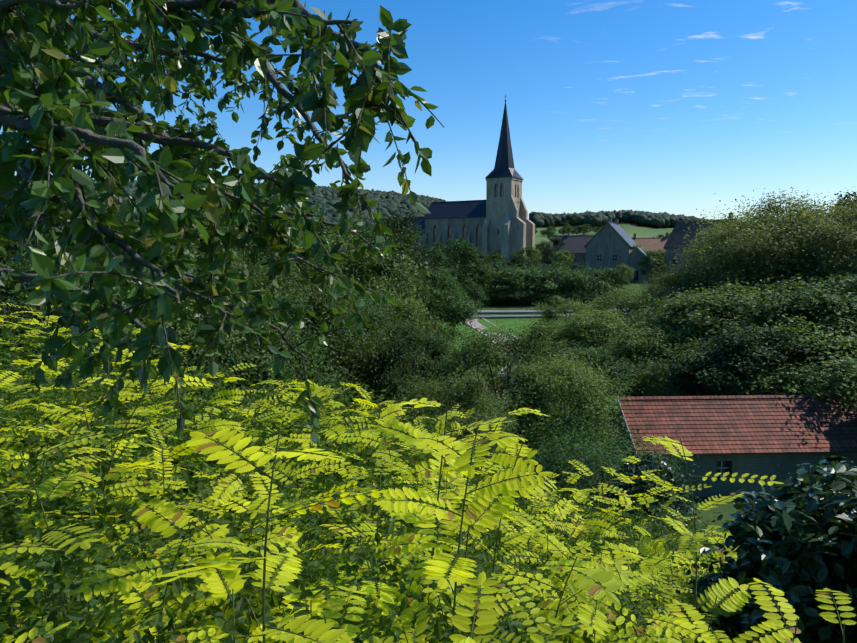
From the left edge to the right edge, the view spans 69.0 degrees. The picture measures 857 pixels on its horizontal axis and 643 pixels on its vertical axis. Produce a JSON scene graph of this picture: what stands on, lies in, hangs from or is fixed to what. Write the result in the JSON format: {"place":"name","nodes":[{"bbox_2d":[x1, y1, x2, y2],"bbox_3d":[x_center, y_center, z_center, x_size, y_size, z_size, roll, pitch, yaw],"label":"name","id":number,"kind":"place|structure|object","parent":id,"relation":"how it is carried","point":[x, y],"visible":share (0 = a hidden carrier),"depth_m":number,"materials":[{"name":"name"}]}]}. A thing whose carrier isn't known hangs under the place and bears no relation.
{"place":"outdoors","nodes":[
{"label":"outdoors","id":0,"kind":"place"},
{"bbox_2d":[0,222,771,642],"bbox_3d":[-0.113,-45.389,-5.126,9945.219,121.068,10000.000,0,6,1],"label":"terrain","id":1,"kind":"structure","parent":0,"point":[630,230],"depth_m":35.99,"materials":[{"name":"green plant"}]},
{"bbox_2d":[0,231,65,494],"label":"dark round tree","id":2,"kind":"object","parent":1,"relation":"on","point":[14,252],"depth_m":28.94,"materials":[{"name":"green plant"}]},
{"bbox_2d":[0,231,65,485],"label":"tall dark tree","id":3,"kind":"object","parent":1,"relation":"on","point":[8,248],"depth_m":30.74,"materials":[{"name":"green plant"}]},
{"bbox_2d":[0,243,181,509],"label":"dark round tree","id":4,"kind":"object","parent":1,"relation":"on","point":[19,302],"visible":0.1,"depth_m":18.82,"materials":[{"name":"green plant"}]},
{"bbox_2d":[4,178,205,279],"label":"dark round tree","id":5,"kind":"object","parent":1,"relation":"on","point":[95,182],"visible":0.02,"depth_m":36.04,"materials":[{"name":"green plant"}]},
{"bbox_2d":[0,244,215,527],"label":"round tree","id":6,"kind":"object","parent":1,"relation":"on","point":[158,353],"visible":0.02,"depth_m":20.67,"materials":[{"name":"green plant"}]},
{"bbox_2d":[3,230,271,500],"bbox_3d":[-12.061,2.264,25.771,11.810,12.972,10.416,-5,8,-36],"label":"dark round tree","id":7,"kind":"object","parent":1,"relation":"on","point":[249,372],"visible":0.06,"depth_m":24.91,"materials":[{"name":"green plant"}]},
{"bbox_2d":[98,192,193,273],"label":"tall dark tree","id":8,"kind":"object","parent":1,"relation":"on","point":[136,217],"visible":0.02,"depth_m":39.49,"materials":[{"name":"green plant"}]},
{"bbox_2d":[133,211,292,291],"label":"dark round tree","id":9,"kind":"object","parent":1,"relation":"on","point":[198,239],"visible":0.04,"depth_m":44.84,"materials":[{"name":"green plant"}]},
{"bbox_2d":[98,242,331,514],"bbox_3d":[-10.566,2.561,28.094,12.998,13.371,12.843,2,7,14],"label":"round tree","id":10,"kind":"object","parent":1,"relation":"on","point":[228,341],"visible":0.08,"depth_m":24.67,"materials":[{"name":"green plant"}]},
{"bbox_2d":[0,0,443,465],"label":"pear tree","id":11,"kind":"object","parent":1,"relation":"on","point":[59,117],"visible":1,"depth_m":1.72,"materials":[{"name":"green plant"}]},
{"bbox_2d":[184,208,285,386],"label":"tall dark tree","id":12,"kind":"object","parent":1,"relation":"on","point":[261,255],"visible":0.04,"depth_m":48.74,"materials":[{"name":"green plant"}]},
{"bbox_2d":[170,243,350,497],"bbox_3d":[-9.435,2.355,30.788,12.597,13.837,11.110,6,8,41],"label":"dark round tree","id":13,"kind":"object","parent":1,"relation":"on","point":[314,351],"visible":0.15,"depth_m":29.48,"materials":[{"name":"green plant"}]},
{"bbox_2d":[250,204,349,290],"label":"dark round tree","id":14,"kind":"object","parent":1,"relation":"on","point":[296,241],"depth_m":56.42,"materials":[{"name":"green plant"}]},
{"bbox_2d":[214,259,413,462],"bbox_3d":[-7.630,2.434,34.752,12.522,13.036,12.672,-3,7,-22],"label":"round tree","id":15,"kind":"object","parent":1,"relation":"on","point":[315,297],"visible":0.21,"depth_m":33.58,"materials":[{"name":"green plant"}]},
{"bbox_2d":[296,211,348,273],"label":"tall dark tree","id":16,"kind":"object","parent":1,"relation":"on","point":[321,228],"visible":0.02,"depth_m":65.20,"materials":[{"name":"green plant"}]},
{"bbox_2d":[294,276,403,448],"bbox_3d":[-5.761,2.773,38.926,10.308,11.413,10.503,5,8,38],"label":"bush","id":17,"kind":"object","parent":1,"relation":"on","point":[380,316],"visible":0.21,"depth_m":37.32,"materials":[{"name":"green plant"}]},
{"bbox_2d":[284,226,435,346],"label":"round tree","id":18,"kind":"object","parent":1,"relation":"on","point":[380,281],"visible":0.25,"depth_m":51.11,"materials":[{"name":"green plant"}]},
{"bbox_2d":[323,212,439,315],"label":"dark round tree","id":19,"kind":"object","parent":1,"relation":"on","point":[399,249],"visible":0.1,"depth_m":60.69,"materials":[{"name":"green plant"}]},
{"bbox_2d":[348,211,440,316],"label":"tall dark tree","id":20,"kind":"object","parent":1,"relation":"on","point":[401,224],"visible":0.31,"depth_m":68.44,"materials":[{"name":"green plant"}]},
{"bbox_2d":[335,283,454,413],"bbox_3d":[-3.211,2.521,44.224,10.800,10.590,10.798,-1,6,-5],"label":"bush","id":21,"kind":"object","parent":1,"relation":"on","point":[411,311],"visible":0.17,"depth_m":44.35,"materials":[{"name":"green plant"}]},
{"bbox_2d":[88,179,711,239],"bbox_3d":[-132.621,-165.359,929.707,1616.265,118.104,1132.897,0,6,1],"label":"wooded hills","id":22,"kind":"structure","parent":1,"relation":"on","point":[325,198],"depth_m":829.95,"materials":[{"name":"green plant"}]},
{"bbox_2d":[352,307,464,438],"bbox_3d":[-0.907,3.901,36.651,7.576,9.436,8.591,1,6,7],"label":"bush","id":23,"kind":"object","parent":1,"relation":"on","point":[430,346],"visible":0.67,"depth_m":35.32,"materials":[{"name":"green plant"}]},
{"bbox_2d":[0,286,856,642],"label":"robinia thicket","id":24,"kind":"object","parent":1,"relation":"on","point":[582,598],"visible":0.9,"depth_m":3.72,"materials":[{"name":"green plant"}]},
{"bbox_2d":[340,318,522,423],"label":"footpath","id":25,"kind":"structure","parent":1,"relation":"on","point":[478,325],"depth_m":86.52,"materials":[{"name":"stone"}]},
{"bbox_2d":[412,245,462,286],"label":"tall dark tree","id":26,"kind":"object","parent":1,"relation":"on","point":[439,256],"visible":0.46,"depth_m":102.31,"materials":[{"name":"green plant"}]},
{"bbox_2d":[429,240,446,250],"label":"bush","id":27,"kind":"object","parent":1,"relation":"on","point":[438,243],"visible":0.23,"depth_m":130.63,"materials":[{"name":"green plant"}]},
{"bbox_2d":[396,263,483,361],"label":"bush","id":28,"kind":"object","parent":1,"relation":"on","point":[445,304],"visible":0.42,"depth_m":58.42,"materials":[{"name":"green plant"}]},
{"bbox_2d":[383,360,529,519],"bbox_3d":[0.890,5.207,26.923,7.130,7.334,7.045,1,7,13],"label":"round tree","id":29,"kind":"object","parent":1,"relation":"on","point":[471,391],"visible":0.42,"depth_m":25.84,"materials":[{"name":"green plant"}]},
{"bbox_2d":[432,236,492,294],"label":"tall dark tree","id":30,"kind":"object","parent":1,"relation":"on","point":[461,249],"visible":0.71,"depth_m":107.48,"materials":[{"name":"green plant"}]},
{"bbox_2d":[448,278,489,307],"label":"bush","id":31,"kind":"object","parent":1,"relation":"on","point":[468,286],"visible":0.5,"depth_m":97.18,"materials":[{"name":"green plant"}]},
{"bbox_2d":[406,94,534,267],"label":"church","id":32,"kind":"structure","parent":1,"relation":"on","point":[497,219],"depth_m":150.40,"materials":[{"name":"stone"}]},
{"bbox_2d":[461,247,494,284],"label":"bush","id":33,"kind":"object","parent":1,"relation":"on","point":[484,261],"visible":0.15,"depth_m":120.39,"materials":[{"name":"green plant"}]},
{"bbox_2d":[467,287,493,304],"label":"bush","id":34,"kind":"object","parent":1,"relation":"on","point":[482,301],"visible":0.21,"depth_m":109.20,"materials":[{"name":"green plant"}]},
{"bbox_2d":[478,286,505,306],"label":"bush","id":35,"kind":"object","parent":1,"relation":"on","point":[493,290],"visible":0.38,"depth_m":109.20,"materials":[{"name":"green plant"}]},
{"bbox_2d":[466,256,525,303],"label":"bush","id":36,"kind":"object","parent":1,"relation":"on","point":[502,273],"visible":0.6,"depth_m":111.11,"materials":[{"name":"green plant"}]},
{"bbox_2d":[486,250,505,273],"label":"bush","id":37,"kind":"object","parent":1,"relation":"on","point":[495,255],"visible":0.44,"depth_m":132.30,"materials":[{"name":"green plant"}]},
{"bbox_2d":[486,285,513,304],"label":"bush","id":38,"kind":"object","parent":1,"relation":"on","point":[498,297],"visible":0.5,"depth_m":109.08,"materials":[{"name":"green plant"}]},
{"bbox_2d":[491,286,522,305],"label":"bush","id":39,"kind":"object","parent":1,"relation":"on","point":[506,294],"visible":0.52,"depth_m":108.94,"materials":[{"name":"green plant"}]},
{"bbox_2d":[494,285,529,305],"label":"bush","id":40,"kind":"object","parent":1,"relation":"on","point":[515,303],"visible":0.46,"depth_m":109.10,"materials":[{"name":"green plant"}]},
{"bbox_2d":[504,254,528,272],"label":"bush","id":41,"kind":"object","parent":1,"relation":"on","point":[519,259],"visible":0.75,"depth_m":129.52,"materials":[{"name":"green plant"}]},
{"bbox_2d":[433,309,612,468],"bbox_3d":[4.169,4.100,33.858,9.380,9.650,9.269,-1,6,-9],"label":"round tree","id":42,"kind":"object","parent":1,"relation":"on","point":[477,349],"visible":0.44,"depth_m":32.75,"materials":[{"name":"green plant"}]},
{"bbox_2d":[509,286,539,305],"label":"bush","id":43,"kind":"object","parent":1,"relation":"on","point":[518,293],"visible":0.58,"depth_m":108.85,"materials":[{"name":"green plant"}]},
{"bbox_2d":[497,263,556,294],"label":"bush","id":44,"kind":"object","parent":1,"relation":"on","point":[526,273],"visible":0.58,"depth_m":109.87,"materials":[{"name":"green plant"}]},
{"bbox_2d":[512,286,544,304],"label":"bush","id":45,"kind":"object","parent":1,"relation":"on","point":[532,292],"visible":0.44,"depth_m":108.99,"materials":[{"name":"green plant"}]},
{"bbox_2d":[514,245,543,270],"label":"bush","id":46,"kind":"object","parent":1,"relation":"on","point":[529,257],"visible":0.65,"depth_m":136.24,"materials":[{"name":"green plant"}]},
{"bbox_2d":[523,286,551,304],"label":"bush","id":47,"kind":"object","parent":1,"relation":"on","point":[528,297],"visible":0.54,"depth_m":108.81,"materials":[{"name":"green plant"}]},
{"bbox_2d":[525,287,557,304],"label":"bush","id":48,"kind":"object","parent":1,"relation":"on","point":[545,295],"visible":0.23,"depth_m":109.17,"materials":[{"name":"green plant"}]},
{"bbox_2d":[536,242,552,269],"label":"bush","id":49,"kind":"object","parent":1,"relation":"on","point":[546,266],"depth_m":175.72,"materials":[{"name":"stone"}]},
{"bbox_2d":[535,240,557,267],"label":"bush","id":50,"kind":"object","parent":1,"relation":"on","point":[549,248],"visible":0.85,"depth_m":147.68,"materials":[{"name":"green plant"}]},
{"bbox_2d":[472,313,625,317],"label":"road","id":51,"kind":"structure","parent":1,"relation":"on","point":[488,316],"depth_m":96.86,"materials":[{"name":"grey asphalt"}]},
{"bbox_2d":[514,321,585,365],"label":"bush","id":52,"kind":"object","parent":1,"relation":"on","point":[553,334],"visible":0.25,"depth_m":59.28,"materials":[{"name":"green plant"}]},
{"bbox_2d":[546,226,555,234],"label":"dark round tree","id":53,"kind":"object","parent":1,"relation":"on","point":[550,228],"visible":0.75,"depth_m":697.55,"materials":[{"name":"green plant"}]},
{"bbox_2d":[472,308,630,312],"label":"village road","id":54,"kind":"structure","parent":1,"relation":"on","point":[506,311],"depth_m":102.16,"materials":[{"name":"grey asphalt"}]},
{"bbox_2d":[535,287,568,303],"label":"bush","id":55,"kind":"object","parent":1,"relation":"on","point":[552,298],"visible":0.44,"depth_m":109.00,"materials":[{"name":"green plant"}]},
{"bbox_2d":[547,230,556,241],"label":"dark round tree","id":56,"kind":"object","parent":1,"relation":"on","point":[550,236],"visible":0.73,"depth_m":598.54,"materials":[{"name":"green plant"}]},
{"bbox_2d":[545,236,565,267],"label":"bush","id":57,"kind":"object","parent":1,"relation":"on","point":[554,240],"visible":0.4,"depth_m":162.05,"materials":[{"name":"green plant"}]},
{"bbox_2d":[527,258,589,297],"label":"bush","id":58,"kind":"object","parent":1,"relation":"on","point":[559,274],"visible":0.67,"depth_m":110.05,"materials":[{"name":"green plant"}]},
{"bbox_2d":[478,348,642,480],"bbox_3d":[6.439,5.186,30.470,7.776,8.049,7.924,6,9,44],"label":"round tree","id":59,"kind":"object","parent":1,"relation":"on","point":[546,382],"visible":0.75,"depth_m":28.86,"materials":[{"name":"green plant"}]},
{"bbox_2d":[546,286,575,304],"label":"bush","id":60,"kind":"object","parent":1,"relation":"on","point":[562,294],"visible":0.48,"depth_m":109.00,"materials":[{"name":"green plant"}]},
{"bbox_2d":[553,250,574,268],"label":"bush","id":61,"kind":"object","parent":1,"relation":"on","point":[564,257],"visible":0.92,"depth_m":147.46,"materials":[{"name":"green plant"}]},
{"bbox_2d":[552,286,582,303],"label":"bush","id":62,"kind":"object","parent":1,"relation":"on","point":[569,293],"visible":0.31,"depth_m":109.01,"materials":[{"name":"green plant"}]},
{"bbox_2d":[529,294,616,351],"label":"bush","id":63,"kind":"object","parent":1,"relation":"on","point":[551,316],"visible":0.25,"depth_m":69.65,"materials":[{"name":"green plant"}]},
{"bbox_2d":[552,230,594,271],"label":"dark house","id":64,"kind":"structure","parent":1,"relation":"on","point":[573,245],"depth_m":160.71,"materials":[{"name":"stone"}]},
{"bbox_2d":[570,216,576,225],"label":"dark round tree","id":65,"kind":"object","parent":1,"relation":"on","point":[573,219],"visible":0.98,"depth_m":867.01,"materials":[{"name":"green plant"}]},
{"bbox_2d":[562,287,589,303],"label":"bush","id":66,"kind":"object","parent":1,"relation":"on","point":[570,295],"visible":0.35,"depth_m":108.66,"materials":[{"name":"green plant"}]},
{"bbox_2d":[568,286,597,303],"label":"bush","id":67,"kind":"object","parent":1,"relation":"on","point":[583,297],"visible":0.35,"depth_m":108.39,"materials":[{"name":"green plant"}]},
{"bbox_2d":[579,224,588,233],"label":"dark round tree","id":68,"kind":"object","parent":1,"relation":"on","point":[583,226],"visible":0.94,"depth_m":699.24,"materials":[{"name":"green plant"}]},
{"bbox_2d":[559,259,617,296],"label":"bush","id":69,"kind":"object","parent":1,"relation":"on","point":[596,275],"visible":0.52,"depth_m":109.97,"materials":[{"name":"green plant"}]},
{"bbox_2d":[576,286,602,302],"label":"bush","id":70,"kind":"object","parent":1,"relation":"on","point":[583,292],"visible":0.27,"depth_m":108.49,"materials":[{"name":"green plant"}]},
{"bbox_2d":[541,341,641,412],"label":"bush","id":71,"kind":"object","parent":1,"relation":"on","point":[594,355],"visible":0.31,"depth_m":43.50,"materials":[{"name":"green plant"}]},
{"bbox_2d":[495,424,694,559],"bbox_3d":[5.183,5.462,18.735,6.600,5.024,5.678,-2,7,-18],"label":"bush","id":72,"kind":"object","parent":1,"relation":"on","point":[547,466],"visible":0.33,"depth_m":18.56,"materials":[{"name":"green plant"}]},
{"bbox_2d":[585,287,611,304],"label":"bush","id":73,"kind":"object","parent":1,"relation":"on","point":[596,292],"visible":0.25,"depth_m":108.68,"materials":[{"name":"green plant"}]},
{"bbox_2d":[548,306,649,378],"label":"bush","id":74,"kind":"object","parent":1,"relation":"on","point":[610,323],"visible":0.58,"depth_m":54.96,"materials":[{"name":"green plant"}]},
{"bbox_2d":[585,266,622,287],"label":"bush","id":75,"kind":"object","parent":1,"relation":"on","point":[606,272],"visible":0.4,"depth_m":121.91,"materials":[{"name":"green plant"}]},
{"bbox_2d":[593,286,616,302],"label":"bush","id":76,"kind":"object","parent":1,"relation":"on","point":[604,293],"visible":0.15,"depth_m":108.74,"materials":[{"name":"green plant"}]},
{"bbox_2d":[584,216,635,278],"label":"farmhouse","id":77,"kind":"object","parent":1,"relation":"on","point":[609,244],"visible":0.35,"depth_m":141.35,"materials":[{"name":"stone"}]},
{"bbox_2d":[565,284,661,362],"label":"bush","id":78,"kind":"object","parent":1,"relation":"on","point":[625,300],"visible":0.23,"depth_m":64.85,"materials":[{"name":"green plant"}]},
{"bbox_2d":[595,285,631,302],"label":"bush","id":79,"kind":"object","parent":1,"relation":"on","point":[613,291],"visible":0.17,"depth_m":109.35,"materials":[{"name":"green plant"}]},
{"bbox_2d":[599,267,628,288],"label":"bush","id":80,"kind":"object","parent":1,"relation":"on","point":[619,283],"visible":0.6,"depth_m":122.20,"materials":[{"name":"green plant"}]},
{"bbox_2d":[505,407,725,538],"bbox_3d":[6.138,5.850,22.607,7.929,5.527,7.650,0,6,0],"label":"bush","id":81,"kind":"object","parent":1,"relation":"on","point":[574,434],"visible":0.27,"depth_m":22.56,"materials":[{"name":"green plant"}]},
{"bbox_2d":[612,264,636,287],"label":"bush","id":82,"kind":"object","parent":1,"relation":"on","point":[625,269],"visible":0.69,"depth_m":125.94,"materials":[{"name":"green plant"}]},
{"bbox_2d":[629,247,654,281],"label":"house wing","id":83,"kind":"structure","parent":1,"relation":"on","point":[637,254],"depth_m":139.69,"materials":[{"name":"grey stone"}]},
{"bbox_2d":[632,241,651,256],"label":"round tree","id":84,"kind":"object","parent":1,"relation":"on","point":[643,248],"visible":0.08,"depth_m":143.26,"materials":[{"name":"green plant"}]},
{"bbox_2d":[595,449,700,574],"bbox_3d":[4.698,4.453,13.516,2.271,3.238,2.339,5,8,39],"label":"laurel shrub","id":85,"kind":"object","parent":1,"relation":"on","point":[665,473],"visible":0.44,"depth_m":12.96,"materials":[{"name":"green plant"}]},
{"bbox_2d":[594,324,702,396],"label":"bush","id":86,"kind":"object","parent":1,"relation":"on","point":[639,339],"visible":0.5,"depth_m":47.09,"materials":[{"name":"green plant"}]},
{"bbox_2d":[632,232,668,276],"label":"house","id":87,"kind":"structure","parent":1,"relation":"on","point":[655,244],"depth_m":167.90,"materials":[{"name":"tile"}]},
{"bbox_2d":[637,250,665,280],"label":"bush","id":88,"kind":"object","parent":1,"relation":"on","point":[652,262],"visible":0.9,"depth_m":137.48,"materials":[{"name":"green plant"}]},
{"bbox_2d":[655,249,664,273],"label":"round tree","id":89,"kind":"object","parent":1,"relation":"on","point":[662,253],"visible":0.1,"depth_m":148.08,"materials":[{"name":"green plant"}]},
{"bbox_2d":[617,295,713,364],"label":"bush","id":90,"kind":"object","parent":1,"relation":"on","point":[635,312],"visible":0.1,"depth_m":58.63,"materials":[{"name":"green plant"}]},
{"bbox_2d":[607,298,739,366],"bbox_3d":[21.989,2.104,55.823,11.408,8.203,12.508,-6,9,-44],"label":"bush","id":91,"kind":"object","parent":1,"relation":"on","point":[632,321],"visible":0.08,"depth_m":54.97,"materials":[{"name":"green plant"}]},
{"bbox_2d":[618,262,747,327],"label":"bush","id":92,"kind":"object","parent":1,"relation":"on","point":[669,289],"visible":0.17,"depth_m":64.68,"materials":[{"name":"green plant"}]},
{"bbox_2d":[663,212,736,279],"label":"tall house","id":93,"kind":"structure","parent":1,"relation":"on","point":[678,233],"depth_m":138.09,"materials":[{"name":"stone"}]},
{"bbox_2d":[627,335,778,395],"bbox_3d":[18.285,4.584,42.127,10.144,6.882,9.252,6,9,42],"label":"bush","id":94,"kind":"object","parent":1,"relation":"on","point":[657,388],"visible":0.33,"depth_m":41.30,"materials":[{"name":"green plant"}]},
{"bbox_2d":[621,278,816,394],"bbox_3d":[24.045,1.750,50.462,16.159,10.563,16.155,4,8,33],"label":"round tree","id":95,"kind":"object","parent":1,"relation":"on","point":[691,305],"visible":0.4,"depth_m":48.07,"materials":[{"name":"green plant"}]},
{"bbox_2d":[603,394,856,496],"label":"house","id":96,"kind":"structure","parent":1,"relation":"on","point":[751,435],"depth_m":32.02,"materials":[{"name":"red tile"}]},
{"bbox_2d":[641,183,856,332],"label":"olive tree","id":97,"kind":"object","parent":1,"relation":"on","point":[724,255],"visible":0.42,"depth_m":59.32,"materials":[{"name":"green plant"}]},
{"bbox_2d":[658,316,855,395],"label":"bush","id":98,"kind":"object","parent":1,"relation":"on","point":[742,342],"visible":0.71,"depth_m":38.20,"materials":[{"name":"green plant"}]},
{"bbox_2d":[672,459,856,642],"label":"laurel shrub","id":99,"kind":"object","parent":1,"relation":"on","point":[786,491],"visible":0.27,"depth_m":4.34,"materials":[{"name":"green plant"}]},
{"bbox_2d":[687,274,856,394],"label":"round tree","id":100,"kind":"object","parent":1,"relation":"on","point":[772,301],"visible":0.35,"depth_m":42.75,"materials":[{"name":"green plant"}]},
{"bbox_2d":[720,313,856,419],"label":"bush","id":101,"kind":"object","parent":1,"relation":"on","point":[834,382],"visible":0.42,"depth_m":35.92,"materials":[{"name":"green plant"}]},
{"bbox_2d":[726,193,856,384],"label":"olive tree","id":102,"kind":"object","parent":1,"relation":"on","point":[838,231],"visible":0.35,"depth_m":54.12,"materials":[{"name":"green plant"}]},
{"bbox_2d":[731,463,856,642],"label":"laurel shrub","id":103,"kind":"object","parent":1,"relation":"on","point":[814,524],"visible":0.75,"depth_m":3.81,"materials":[{"name":"green plant"}]},
{"bbox_2d":[748,272,856,393],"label":"dark round tree","id":104,"kind":"object","parent":1,"relation":"on","point":[840,285],"visible":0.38,"depth_m":42.21,"materials":[{"name":"green plant"}]},
{"bbox_2d":[790,455,856,494],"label":"laurel shrub","id":105,"kind":"object","parent":1,"relation":"on","point":[828,463],"visible":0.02,"depth_m":9.43,"materials":[{"name":"green plant"}]},
{"bbox_2d":[827,187,856,214],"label":"conifer tree","id":106,"kind":"object","parent":1,"relation":"on","point":[846,196],"visible":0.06,"depth_m":114.22,"materials":[{"name":"green plant"}]},
{"bbox_2d":[839,192,856,213],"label":"conifer tree","id":107,"kind":"object","parent":1,"relation":"on","point":[855,194],"visible":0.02,"depth_m":112.72,"materials":[{"name":"green plant"}]},
{"bbox_2d":[0,0,856,219],"label":"sky","id":108,"kind":"structure","parent":0,"point":[669,106],"materials":[{"name":"blue"}]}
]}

